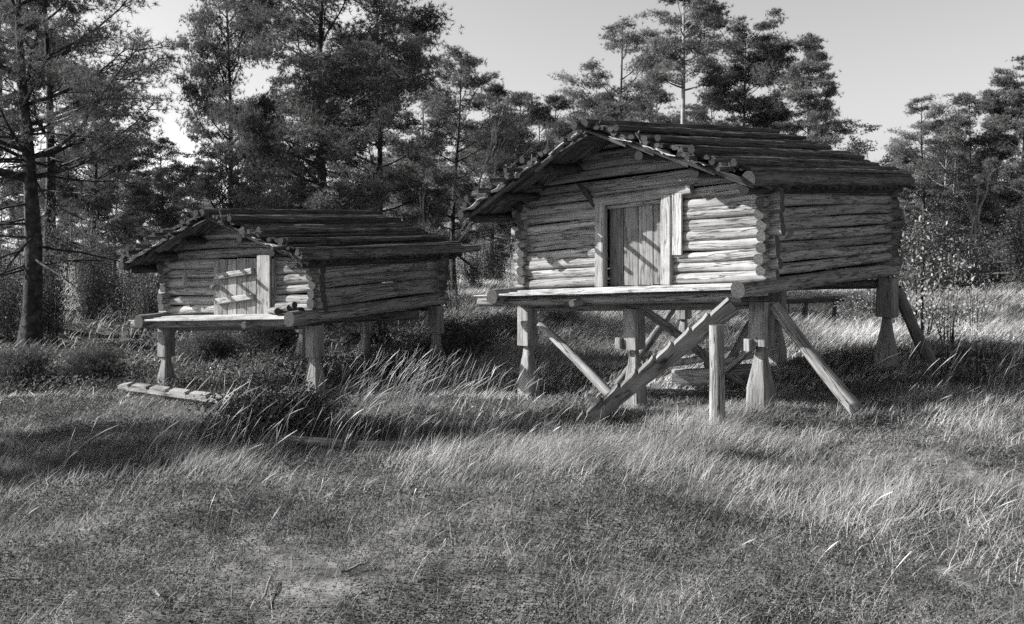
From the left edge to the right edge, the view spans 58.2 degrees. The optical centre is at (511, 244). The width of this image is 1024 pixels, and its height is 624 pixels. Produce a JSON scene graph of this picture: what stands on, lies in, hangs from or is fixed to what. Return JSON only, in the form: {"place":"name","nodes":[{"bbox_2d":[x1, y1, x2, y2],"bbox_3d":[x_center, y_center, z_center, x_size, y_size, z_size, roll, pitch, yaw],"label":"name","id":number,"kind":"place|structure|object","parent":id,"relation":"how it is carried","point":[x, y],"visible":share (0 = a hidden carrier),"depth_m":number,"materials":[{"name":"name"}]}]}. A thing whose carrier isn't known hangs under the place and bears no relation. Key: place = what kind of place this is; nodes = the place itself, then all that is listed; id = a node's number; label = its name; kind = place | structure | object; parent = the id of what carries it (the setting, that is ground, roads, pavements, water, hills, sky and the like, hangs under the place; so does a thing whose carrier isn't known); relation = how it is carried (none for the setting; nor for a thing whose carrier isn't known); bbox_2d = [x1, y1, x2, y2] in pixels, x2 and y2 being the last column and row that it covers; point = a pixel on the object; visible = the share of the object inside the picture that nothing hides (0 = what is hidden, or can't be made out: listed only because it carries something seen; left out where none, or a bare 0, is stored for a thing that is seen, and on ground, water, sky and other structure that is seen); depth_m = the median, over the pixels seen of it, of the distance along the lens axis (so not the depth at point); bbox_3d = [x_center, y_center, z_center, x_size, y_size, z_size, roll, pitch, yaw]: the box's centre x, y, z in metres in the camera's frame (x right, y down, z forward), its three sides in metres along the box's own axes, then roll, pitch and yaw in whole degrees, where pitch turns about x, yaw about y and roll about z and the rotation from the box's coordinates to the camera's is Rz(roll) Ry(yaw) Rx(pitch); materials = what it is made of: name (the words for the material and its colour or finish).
{"place":"outdoors","nodes":[
{"label":"outdoors","id":0,"kind":"place"},
{"bbox_2d":[0,246,1023,623],"bbox_3d":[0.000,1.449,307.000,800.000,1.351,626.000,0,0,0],"label":"ground","id":1,"kind":"structure","parent":0,"point":[310,590],"depth_m":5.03,"materials":[{"name":"grey plant"}]},
{"bbox_2d":[0,244,23,338],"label":"shrub","id":2,"kind":"object","parent":1,"relation":"on","point":[9,319],"visible":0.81,"depth_m":17.75,"materials":[{"name":"grey plant"}]},
{"bbox_2d":[0,187,23,310],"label":"shrub","id":3,"kind":"object","parent":1,"relation":"on","point":[1,242],"visible":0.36,"depth_m":20.67,"materials":[{"name":"grey plant"}]},
{"bbox_2d":[0,337,68,384],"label":"juniper","id":4,"kind":"object","parent":1,"relation":"on","point":[24,364],"visible":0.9,"depth_m":13.40,"materials":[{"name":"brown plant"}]},
{"bbox_2d":[0,0,101,251],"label":"pine tree","id":5,"kind":"object","parent":1,"relation":"on","point":[40,43],"visible":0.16,"depth_m":26.29,"materials":[{"name":"grey plant"}]},
{"bbox_2d":[40,166,77,343],"bbox_3d":[-8.918,0.232,17.797,0.903,3.533,1.040,0,0,-33],"label":"shrub","id":6,"kind":"object","parent":1,"relation":"on","point":[51,324],"visible":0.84,"depth_m":17.77,"materials":[{"name":"grey plant"}]},
{"bbox_2d":[55,200,83,289],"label":"birch tree","id":7,"kind":"object","parent":1,"relation":"on","point":[67,224],"visible":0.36,"depth_m":33.06,"materials":[{"name":"grey plant"}]},
{"bbox_2d":[57,183,88,285],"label":"pine tree","id":8,"kind":"object","parent":1,"relation":"on","point":[76,222],"visible":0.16,"depth_m":37.05,"materials":[{"name":"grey plant"}]},
{"bbox_2d":[19,66,162,313],"bbox_3d":[-9.968,-1.239,22.075,2.984,6.020,3.367,0,0,21],"label":"pine tree","id":9,"kind":"object","parent":1,"relation":"on","point":[104,198],"visible":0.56,"depth_m":21.91,"materials":[{"name":"grey plant"}]},
{"bbox_2d":[41,336,141,383],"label":"juniper","id":10,"kind":"object","parent":1,"relation":"on","point":[81,361],"visible":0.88,"depth_m":13.89,"materials":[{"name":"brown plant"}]},
{"bbox_2d":[69,188,114,320],"bbox_3d":[-9.240,0.142,20.104,0.934,3.098,1.075,0,0,-40],"label":"shrub","id":11,"kind":"object","parent":1,"relation":"on","point":[88,288],"visible":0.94,"depth_m":20.06,"materials":[{"name":"grey plant"}]},
{"bbox_2d":[67,227,122,318],"bbox_3d":[-9.470,0.664,20.714,1.282,2.151,1.400,0,0,-45],"label":"shrub","id":12,"kind":"object","parent":1,"relation":"on","point":[103,279],"visible":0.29,"depth_m":20.68,"materials":[{"name":"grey plant"}]},
{"bbox_2d":[65,226,125,308],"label":"shrub","id":13,"kind":"object","parent":1,"relation":"on","point":[98,273],"visible":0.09,"depth_m":22.63,"materials":[{"name":"grey plant"}]},
{"bbox_2d":[72,182,120,270],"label":"pine tree","id":14,"kind":"object","parent":1,"relation":"on","point":[103,215],"visible":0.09,"depth_m":29.27,"materials":[{"name":"grey plant"}]},
{"bbox_2d":[0,0,194,351],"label":"pine tree","id":15,"kind":"object","parent":1,"relation":"on","point":[30,324],"visible":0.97,"depth_m":17.16,"materials":[{"name":"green plant"}]},
{"bbox_2d":[0,0,202,328],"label":"pine tree","id":16,"kind":"object","parent":1,"relation":"on","point":[51,160],"visible":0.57,"depth_m":18.40,"materials":[{"name":"grey plant"}]},
{"bbox_2d":[67,146,159,279],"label":"pine tree","id":17,"kind":"object","parent":1,"relation":"on","point":[149,227],"visible":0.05,"depth_m":31.73,"materials":[{"name":"grey plant"}]},
{"bbox_2d":[100,248,157,319],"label":"shrub","id":18,"kind":"object","parent":1,"relation":"on","point":[121,298],"visible":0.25,"depth_m":20.52,"materials":[{"name":"grey plant"}]},
{"bbox_2d":[109,176,152,292],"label":"pine tree","id":19,"kind":"object","parent":1,"relation":"on","point":[140,237],"visible":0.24,"depth_m":28.82,"materials":[{"name":"grey plant"}]},
{"bbox_2d":[103,235,159,333],"bbox_3d":[-7.818,0.831,19.476,1.606,2.128,1.754,0,0,-30],"label":"shrub","id":20,"kind":"object","parent":1,"relation":"on","point":[148,296],"visible":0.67,"depth_m":19.27,"materials":[{"name":"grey plant"}]},
{"bbox_2d":[118,136,205,291],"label":"pine tree","id":21,"kind":"object","parent":1,"relation":"on","point":[160,211],"visible":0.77,"depth_m":27.68,"materials":[{"name":"grey plant"}]},
{"bbox_2d":[117,382,231,403],"bbox_3d":[-4.291,1.861,11.600,2.359,0.144,0.110,0,0,36],"label":"notched ladder","id":22,"kind":"object","parent":1,"relation":"on","point":[159,390],"visible":0.85,"depth_m":11.61,"materials":[{"name":"grey wood"}]},
{"bbox_2d":[183,157,219,218],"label":"pine tree","id":23,"kind":"object","parent":1,"relation":"on","point":[201,206],"visible":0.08,"depth_m":39.54,"materials":[{"name":"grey plant"}]},
{"bbox_2d":[155,330,255,363],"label":"juniper","id":24,"kind":"object","parent":1,"relation":"on","point":[209,346],"visible":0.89,"depth_m":15.79,"materials":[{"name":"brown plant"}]},
{"bbox_2d":[192,150,243,208],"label":"pine tree","id":25,"kind":"object","parent":1,"relation":"on","point":[207,199],"visible":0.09,"depth_m":30.42,"materials":[{"name":"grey plant"}]},
{"bbox_2d":[172,410,272,453],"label":"heather bush","id":26,"kind":"object","parent":1,"relation":"on","point":[227,431],"visible":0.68,"depth_m":8.12,"materials":[{"name":"grey plant"}]},
{"bbox_2d":[0,281,456,394],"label":"bushes","id":27,"kind":"object","parent":1,"relation":"on","point":[303,366],"visible":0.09,"depth_m":14.33,"materials":[{"name":"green plant"}]},
{"bbox_2d":[163,0,295,208],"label":"pine tree","id":28,"kind":"object","parent":1,"relation":"on","point":[208,72],"visible":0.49,"depth_m":24.20,"materials":[{"name":"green plant"}]},
{"bbox_2d":[228,329,298,352],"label":"juniper","id":29,"kind":"object","parent":1,"relation":"on","point":[266,337],"visible":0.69,"depth_m":16.74,"materials":[{"name":"plant"}]},
{"bbox_2d":[182,366,354,436],"bbox_3d":[-2.275,1.519,8.708,1.631,0.687,1.137,0,0,-27],"label":"heather bush","id":30,"kind":"object","parent":1,"relation":"on","point":[255,404],"visible":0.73,"depth_m":8.58,"materials":[{"name":"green plant"}]},
{"bbox_2d":[233,97,334,209],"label":"pine tree","id":31,"kind":"object","parent":1,"relation":"on","point":[308,167],"visible":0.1,"depth_m":30.87,"materials":[{"name":"grey plant"}]},
{"bbox_2d":[241,435,344,447],"bbox_3d":[-1.998,1.764,8.218,1.056,0.123,0.104,0,0,14],"label":"fallen log","id":32,"kind":"object","parent":1,"relation":"on","point":[314,441],"visible":0.47,"depth_m":8.13,"materials":[{"name":"grey wood"}]},
{"bbox_2d":[269,160,317,209],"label":"pine tree","id":33,"kind":"object","parent":1,"relation":"on","point":[289,206],"visible":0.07,"depth_m":30.51,"materials":[{"name":"grey plant"}]},
{"bbox_2d":[118,209,480,392],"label":"log storehouse","id":34,"kind":"structure","parent":1,"relation":"on","point":[246,269],"depth_m":12.60,"materials":[{"name":"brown wood"}]},
{"bbox_2d":[209,258,256,314],"bbox_3d":[-3.765,0.562,12.354,0.850,0.766,0.102,0,0,29],"label":"door","id":35,"kind":"structure","parent":34,"relation":"in","point":[237,278],"depth_m":12.31,"materials":[{"name":"grey wood"}]},
{"bbox_2d":[181,0,433,215],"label":"pine tree","id":36,"kind":"object","parent":1,"relation":"on","point":[318,66],"visible":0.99,"depth_m":21.20,"materials":[{"name":"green plant"}]},
{"bbox_2d":[249,381,368,436],"bbox_3d":[-1.991,1.588,8.886,0.918,0.555,1.318,0,0,14],"label":"heather bush","id":37,"kind":"object","parent":1,"relation":"on","point":[320,419],"visible":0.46,"depth_m":8.81,"materials":[{"name":"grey plant"}]},
{"bbox_2d":[338,413,384,437],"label":"heather bush","id":38,"kind":"object","parent":1,"relation":"on","point":[354,422],"visible":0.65,"depth_m":8.85,"materials":[{"name":"grey plant"}]},
{"bbox_2d":[329,320,414,346],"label":"juniper","id":39,"kind":"object","parent":1,"relation":"on","point":[380,329],"visible":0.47,"depth_m":16.74,"materials":[{"name":"plant"}]},
{"bbox_2d":[291,0,471,282],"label":"pine tree","id":40,"kind":"object","parent":1,"relation":"on","point":[420,25],"visible":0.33,"depth_m":24.44,"materials":[{"name":"grey plant"}]},
{"bbox_2d":[374,147,404,217],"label":"pine tree","id":41,"kind":"object","parent":1,"relation":"on","point":[394,211],"visible":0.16,"depth_m":42.75,"materials":[{"name":"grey plant"}]},
{"bbox_2d":[357,439,441,451],"bbox_3d":[-0.984,1.763,8.074,0.735,0.115,0.105,0,0,4],"label":"fallen log","id":42,"kind":"object","parent":1,"relation":"on","point":[381,446],"visible":0.47,"depth_m":8.05,"materials":[{"name":"grey wood"}]},
{"bbox_2d":[365,79,469,234],"bbox_3d":[-3.584,-2.385,35.810,4.366,8.320,4.559,0,0,-36],"label":"pine tree","id":43,"kind":"object","parent":1,"relation":"on","point":[392,136],"visible":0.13,"depth_m":35.49,"materials":[{"name":"grey plant"}]},
{"bbox_2d":[395,171,448,228],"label":"pine tree","id":44,"kind":"object","parent":1,"relation":"on","point":[436,192],"visible":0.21,"depth_m":30.80,"materials":[{"name":"grey plant"}]},
{"bbox_2d":[402,126,454,232],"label":"birch tree","id":45,"kind":"object","parent":1,"relation":"on","point":[432,132],"visible":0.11,"depth_m":34.21,"materials":[{"name":"grey plant"}]},
{"bbox_2d":[400,324,483,362],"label":"juniper","id":46,"kind":"object","parent":1,"relation":"on","point":[449,345],"visible":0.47,"depth_m":14.50,"materials":[{"name":"plant"}]},
{"bbox_2d":[350,106,550,241],"bbox_3d":[-1.693,-1.035,24.856,5.508,5.715,1.666,0,0,-12],"label":"bare birch","id":47,"kind":"object","parent":1,"relation":"on","point":[479,183],"visible":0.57,"depth_m":24.54,"materials":[{"name":"grey plant"}]},
{"bbox_2d":[385,41,529,295],"bbox_3d":[-1.847,-2.153,28.122,4.356,7.950,4.172,0,0,-29],"label":"pine tree","id":48,"kind":"object","parent":1,"relation":"on","point":[478,136],"visible":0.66,"depth_m":27.61,"materials":[{"name":"grey plant"}]},
{"bbox_2d":[441,252,474,318],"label":"birch sapling","id":49,"kind":"object","parent":1,"relation":"on","point":[457,298],"visible":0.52,"depth_m":18.95,"materials":[{"name":"plant"}]},
{"bbox_2d":[415,307,516,357],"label":"juniper","id":50,"kind":"object","parent":1,"relation":"on","point":[479,335],"visible":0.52,"depth_m":15.28,"materials":[{"name":"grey plant"}]},
{"bbox_2d":[457,234,493,288],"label":"shrub","id":51,"kind":"object","parent":1,"relation":"on","point":[474,276],"visible":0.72,"depth_m":32.39,"materials":[{"name":"grey plant"}]},
{"bbox_2d":[440,82,539,275],"bbox_3d":[-0.937,-2.470,38.145,4.235,8.545,4.779,0,0,-44],"label":"pine tree","id":52,"kind":"object","parent":1,"relation":"on","point":[498,91],"visible":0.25,"depth_m":37.61,"materials":[{"name":"grey plant"}]},
{"bbox_2d":[468,224,514,282],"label":"shrub","id":53,"kind":"object","parent":1,"relation":"on","point":[494,270],"visible":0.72,"depth_m":34.99,"materials":[{"name":"grey plant"}]},
{"bbox_2d":[491,221,515,287],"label":"birch tree","id":54,"kind":"object","parent":1,"relation":"on","point":[503,254],"visible":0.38,"depth_m":27.75,"materials":[{"name":"grey plant"}]},
{"bbox_2d":[469,91,548,263],"bbox_3d":[0.209,-1.919,32.946,3.657,7.380,4.127,0,0,41],"label":"pine tree","id":55,"kind":"object","parent":1,"relation":"on","point":[521,99],"visible":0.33,"depth_m":32.63,"materials":[{"name":"grey plant"}]},
{"bbox_2d":[473,306,547,342],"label":"juniper","id":56,"kind":"object","parent":1,"relation":"on","point":[510,322],"visible":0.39,"depth_m":16.77,"materials":[{"name":"grey plant"}]},
{"bbox_2d":[515,92,583,221],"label":"pine tree","id":57,"kind":"object","parent":1,"relation":"on","point":[562,127],"visible":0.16,"depth_m":32.52,"materials":[{"name":"grey plant"}]},
{"bbox_2d":[538,311,592,332],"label":"juniper","id":58,"kind":"object","parent":1,"relation":"on","point":[557,318],"visible":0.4,"depth_m":17.80,"materials":[{"name":"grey plant"}]},
{"bbox_2d":[542,10,680,139],"bbox_3d":[3.903,-3.470,34.855,5.433,10.354,5.673,0,0,-7],"label":"pine tree","id":59,"kind":"object","parent":1,"relation":"on","point":[644,61],"visible":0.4,"depth_m":34.63,"materials":[{"name":"grey plant"}]},
{"bbox_2d":[577,297,738,423],"bbox_3d":[1.382,1.199,8.927,1.610,1.405,0.146,0,0,16],"label":"notched ladder","id":60,"kind":"object","parent":1,"relation":"on","point":[652,368],"visible":0.89,"depth_m":8.87,"materials":[{"name":"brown wood"}]},
{"bbox_2d":[632,88,696,123],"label":"pine tree","id":61,"kind":"object","parent":1,"relation":"on","point":[662,94],"visible":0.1,"depth_m":40.47,"materials":[{"name":"grey plant"}]},
{"bbox_2d":[636,0,735,123],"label":"pine tree","id":62,"kind":"object","parent":1,"relation":"on","point":[667,47],"visible":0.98,"depth_m":29.74,"materials":[{"name":"grey plant"}]},
{"bbox_2d":[671,368,709,385],"bbox_3d":[2.263,1.656,11.550,0.508,0.216,0.222,0,0,12],"label":"timber block","id":63,"kind":"object","parent":1,"relation":"on","point":[694,376],"depth_m":11.45,"materials":[{"name":"grey wood"}]},
{"bbox_2d":[645,356,704,366],"bbox_3d":[2.172,1.447,11.630,1.102,0.161,0.144,0,0,-27],"label":"peeled log","id":64,"kind":"object","parent":63,"relation":"on","point":[688,361],"visible":0.33,"depth_m":11.59,"materials":[{"name":"grey wood"}]},
{"bbox_2d":[458,118,938,416],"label":"log storehouse","id":65,"kind":"structure","parent":1,"relation":"on","point":[683,221],"depth_m":10.35,"materials":[{"name":"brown wood"}]},
{"bbox_2d":[610,204,660,285],"bbox_3d":[1.425,-0.021,10.327,0.771,0.977,0.030,0,0,40],"label":"door","id":66,"kind":"structure","parent":65,"relation":"in","point":[635,232],"depth_m":10.34,"materials":[{"name":"grey wood"}]},
{"bbox_2d":[686,98,740,125],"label":"pine tree","id":67,"kind":"object","parent":1,"relation":"on","point":[700,112],"visible":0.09,"depth_m":39.64,"materials":[{"name":"grey plant"}]},
{"bbox_2d":[709,324,725,428],"bbox_3d":[1.916,1.300,8.571,0.157,1.114,0.148,0,0,0],"label":"support post","id":68,"kind":"object","parent":1,"relation":"on","point":[717,376],"visible":0.73,"depth_m":8.51,"materials":[{"name":"grey wood"}]},
{"bbox_2d":[725,363,751,379],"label":"timber block","id":69,"kind":"structure","parent":1,"relation":"on","point":[742,371],"depth_m":11.60,"materials":[{"name":"grey wood"}]},
{"bbox_2d":[678,1,801,131],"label":"pine tree","id":70,"kind":"object","parent":1,"relation":"on","point":[767,59],"visible":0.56,"depth_m":35.23,"materials":[{"name":"grey plant"}]},
{"bbox_2d":[758,32,866,206],"bbox_3d":[11.443,-3.103,33.809,5.149,9.594,5.094,0,0,-42],"label":"pine tree","id":71,"kind":"object","parent":1,"relation":"on","point":[823,111],"visible":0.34,"depth_m":33.37,"materials":[{"name":"grey plant"}]},
{"bbox_2d":[786,295,845,322],"bbox_3d":[6.229,1.441,19.025,1.684,0.830,0.854,0,0,-4],"label":"timber rack","id":72,"kind":"object","parent":1,"relation":"on","point":[807,300],"visible":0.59,"depth_m":18.64,"materials":[{"name":"grey wood"}]},
{"bbox_2d":[831,289,874,324],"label":"birch sapling","id":73,"kind":"object","parent":1,"relation":"on","point":[855,316],"visible":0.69,"depth_m":18.02,"materials":[{"name":"plant"}]},
{"bbox_2d":[865,240,925,324],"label":"birch sapling","id":74,"kind":"object","parent":1,"relation":"on","point":[893,319],"visible":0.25,"depth_m":16.93,"materials":[{"name":"plant"}]},
{"bbox_2d":[874,154,932,232],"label":"pine tree","id":75,"kind":"object","parent":1,"relation":"on","point":[909,196],"visible":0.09,"depth_m":51.19,"materials":[{"name":"grey plant"}]},
{"bbox_2d":[903,159,941,236],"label":"pine tree","id":76,"kind":"object","parent":1,"relation":"on","point":[920,193],"visible":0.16,"depth_m":49.37,"materials":[{"name":"grey plant"}]},
{"bbox_2d":[892,235,957,291],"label":"shrub","id":77,"kind":"object","parent":1,"relation":"on","point":[901,268],"visible":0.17,"depth_m":27.99,"materials":[{"name":"grey plant"}]},
{"bbox_2d":[898,183,957,288],"bbox_3d":[12.687,-0.140,28.014,2.210,3.771,2.545,0,0,15],"label":"shrub","id":78,"kind":"object","parent":1,"relation":"on","point":[921,242],"visible":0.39,"depth_m":27.91,"materials":[{"name":"leaves"},{"name":"thin shrub bark"}]},
{"bbox_2d":[880,93,979,241],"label":"pine tree","id":79,"kind":"object","parent":1,"relation":"on","point":[903,161],"visible":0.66,"depth_m":44.69,"materials":[{"name":"grey plant"}]},
{"bbox_2d":[896,240,964,294],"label":"shrub","id":80,"kind":"object","parent":1,"relation":"on","point":[933,272],"visible":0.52,"depth_m":26.54,"materials":[{"name":"grey plant"}]},
{"bbox_2d":[900,209,960,339],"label":"birch sapling","id":81,"kind":"object","parent":1,"relation":"on","point":[923,299],"visible":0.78,"depth_m":14.90,"materials":[{"name":"plant"}]},
{"bbox_2d":[913,241,977,344],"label":"birch sapling","id":82,"kind":"object","parent":1,"relation":"on","point":[947,326],"visible":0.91,"depth_m":14.12,"materials":[{"name":"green plant"}]},
{"bbox_2d":[922,204,969,255],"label":"shrub","id":83,"kind":"object","parent":1,"relation":"on","point":[951,233],"visible":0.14,"depth_m":33.25,"materials":[{"name":"grey plant"}]},
{"bbox_2d":[916,123,984,230],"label":"birch tree","id":84,"kind":"object","parent":1,"relation":"on","point":[969,175],"visible":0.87,"depth_m":37.40,"materials":[{"name":"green plant"}]},
{"bbox_2d":[931,155,983,242],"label":"birch tree","id":85,"kind":"object","parent":1,"relation":"on","point":[943,172],"visible":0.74,"depth_m":37.46,"materials":[{"name":"grey plant"}]},
{"bbox_2d":[918,225,1019,291],"bbox_3d":[13.534,0.474,27.085,3.162,2.517,2.894,0,0,-8],"label":"shrub","id":86,"kind":"object","parent":1,"relation":"on","point":[983,265],"visible":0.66,"depth_m":26.73,"materials":[{"name":"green plant"}]},
{"bbox_2d":[918,92,1020,240],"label":"pine tree","id":87,"kind":"object","parent":1,"relation":"on","point":[965,99],"visible":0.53,"depth_m":46.27,"materials":[{"name":"grey plant"}]},
{"bbox_2d":[956,175,994,282],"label":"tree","id":88,"kind":"object","parent":1,"relation":"on","point":[974,217],"visible":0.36,"depth_m":33.96,"materials":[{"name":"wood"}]},
{"bbox_2d":[952,247,1001,333],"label":"birch sapling","id":89,"kind":"object","parent":1,"relation":"on","point":[970,312],"visible":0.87,"depth_m":16.03,"materials":[{"name":"plant"}]},
{"bbox_2d":[972,179,1008,250],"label":"pine tree","id":90,"kind":"object","parent":1,"relation":"on","point":[988,220],"visible":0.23,"depth_m":49.93,"materials":[{"name":"grey plant"}]},
{"bbox_2d":[960,114,1023,256],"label":"pine tree","id":91,"kind":"object","parent":1,"relation":"on","point":[1012,161],"visible":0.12,"depth_m":51.87,"materials":[{"name":"grey plant"}]},
{"bbox_2d":[970,215,1020,285],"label":"shrub","id":92,"kind":"object","parent":1,"relation":"on","point":[999,277],"visible":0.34,"depth_m":31.48,"materials":[{"name":"grey plant"}]},
{"bbox_2d":[971,55,1023,244],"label":"pine tree","id":93,"kind":"object","parent":1,"relation":"on","point":[999,106],"visible":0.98,"depth_m":43.01,"materials":[{"name":"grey plant"}]},
{"bbox_2d":[982,194,1023,284],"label":"shrub","id":94,"kind":"object","parent":1,"relation":"on","point":[1013,239],"visible":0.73,"depth_m":29.67,"materials":[{"name":"grey plant"}]},
{"bbox_2d":[1003,186,1023,284],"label":"shrub","id":95,"kind":"object","parent":1,"relation":"on","point":[1021,266],"visible":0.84,"depth_m":29.11,"materials":[{"name":"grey plant"}]},
{"bbox_2d":[0,337,1023,623],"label":"dry grass","id":96,"kind":"structure","parent":0,"point":[722,437],"depth_m":7.07,"materials":[{"name":"grey plant"}]},
{"bbox_2d":[0,269,1023,408],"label":"meadow grass","id":97,"kind":"structure","parent":0,"point":[1003,319],"depth_m":15.62,"materials":[{"name":"grey plant"}]},
{"bbox_2d":[0,0,1023,247],"label":"sky","id":98,"kind":"structure","parent":0,"point":[889,54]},
{"bbox_2d":[845,122,903,292],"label":"tree","id":99,"kind":"object","parent":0,"point":[860,144],"visible":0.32,"depth_m":26.94,"materials":[{"name":"grey plant"}]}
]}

